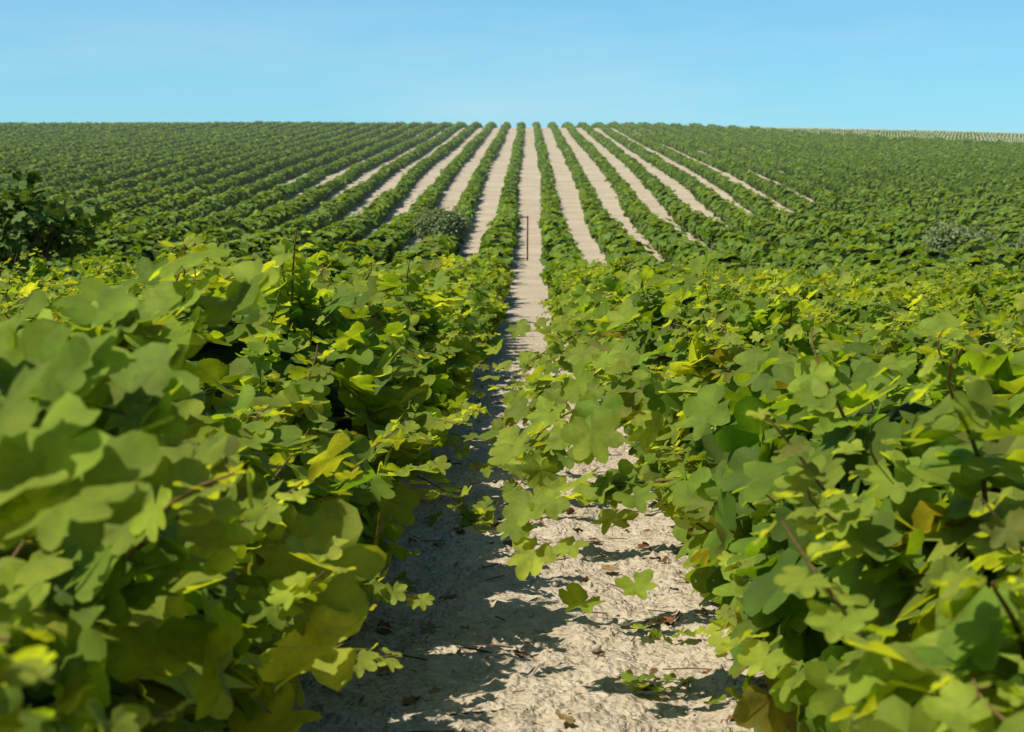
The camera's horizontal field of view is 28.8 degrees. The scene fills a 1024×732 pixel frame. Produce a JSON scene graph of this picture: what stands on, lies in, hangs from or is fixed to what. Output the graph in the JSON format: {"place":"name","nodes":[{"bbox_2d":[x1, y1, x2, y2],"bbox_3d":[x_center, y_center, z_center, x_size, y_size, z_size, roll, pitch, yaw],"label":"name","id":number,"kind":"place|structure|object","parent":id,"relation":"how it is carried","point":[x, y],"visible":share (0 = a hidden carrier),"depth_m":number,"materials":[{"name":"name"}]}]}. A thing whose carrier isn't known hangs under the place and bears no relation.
{"place":"outdoors","nodes":[
{"label":"outdoors","id":0,"kind":"place"},
{"bbox_2d":[0,0,1023,133],"label":"sky","id":1,"kind":"structure","parent":0,"point":[957,65],"materials":[{"name":"blue"}]},
{"bbox_2d":[93,128,956,731],"bbox_3d":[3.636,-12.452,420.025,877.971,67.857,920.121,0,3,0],"label":"ground","id":2,"kind":"structure","parent":0,"point":[567,672],"depth_m":8.76,"materials":[{"name":"soil"}]},
{"bbox_2d":[0,164,112,283],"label":"fig tree","id":3,"kind":"object","parent":2,"relation":"on","point":[26,221],"depth_m":32.74,"materials":[{"name":"green plant"}]},
{"bbox_2d":[408,204,479,245],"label":"shrub","id":4,"kind":"object","parent":2,"relation":"on","point":[443,221],"visible":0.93,"depth_m":86.21,"materials":[{"name":"green plant"}]},
{"bbox_2d":[0,120,1023,298],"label":"vine","id":5,"kind":"object","parent":2,"relation":"on","point":[731,220],"depth_m":137.29,"materials":[{"name":"green plant"}]},
{"bbox_2d":[0,228,1023,731],"bbox_3d":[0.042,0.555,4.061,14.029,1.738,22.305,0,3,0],"label":"vine leaves","id":6,"kind":"object","parent":2,"relation":"on","point":[172,642],"visible":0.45,"depth_m":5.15,"materials":[{"name":"green plant"}]},
{"bbox_2d":[0,253,1023,398],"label":"vine leaves","id":7,"kind":"object","parent":2,"relation":"on","point":[902,295],"visible":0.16,"depth_m":21.75,"materials":[{"name":"green plant"}]},
{"bbox_2d":[10,186,1023,731],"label":"vine","id":8,"kind":"object","parent":2,"relation":"on","point":[224,354],"depth_m":77.92,"materials":[{"name":"green plant"}]},
{"bbox_2d":[521,216,527,260],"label":"steel stake","id":9,"kind":"object","parent":2,"relation":"on","point":[527,235],"visible":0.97,"depth_m":83.79,"materials":[{"name":"metal"}]},
{"bbox_2d":[327,329,729,731],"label":"pebbles","id":10,"kind":"object","parent":2,"relation":"on","point":[596,648],"visible":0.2,"depth_m":8.34,"materials":[{"name":"stone"}]},
{"bbox_2d":[345,359,765,723],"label":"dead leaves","id":11,"kind":"object","parent":2,"relation":"on","point":[410,700],"visible":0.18,"depth_m":8.25,"materials":[{"name":"brown plant"}]},
{"bbox_2d":[381,503,747,731],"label":"weeds","id":12,"kind":"object","parent":2,"relation":"on","point":[627,677],"visible":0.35,"depth_m":7.05,"materials":[{"name":"green plant"}]},
{"bbox_2d":[402,346,731,731],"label":"twigs","id":13,"kind":"object","parent":2,"relation":"on","point":[564,558],"visible":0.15,"depth_m":7.73,"materials":[{"name":"brown wood"}]},
{"bbox_2d":[443,351,808,638],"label":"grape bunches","id":14,"kind":"object","parent":2,"relation":"on","point":[786,504],"visible":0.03,"depth_m":5.28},
{"bbox_2d":[723,125,1023,142],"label":"grow tubes","id":15,"kind":"object","parent":2,"relation":"on","point":[881,130],"visible":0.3,"depth_m":299.86},
{"bbox_2d":[915,213,1003,256],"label":"shrub","id":16,"kind":"object","parent":2,"relation":"on","point":[943,242],"depth_m":75.21,"materials":[{"name":"green plant"}]},
{"bbox_2d":[1004,227,1023,250],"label":"shrub","id":17,"kind":"object","parent":2,"relation":"on","point":[1020,244],"visible":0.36,"depth_m":74.56,"materials":[{"name":"green plant"}]}
]}

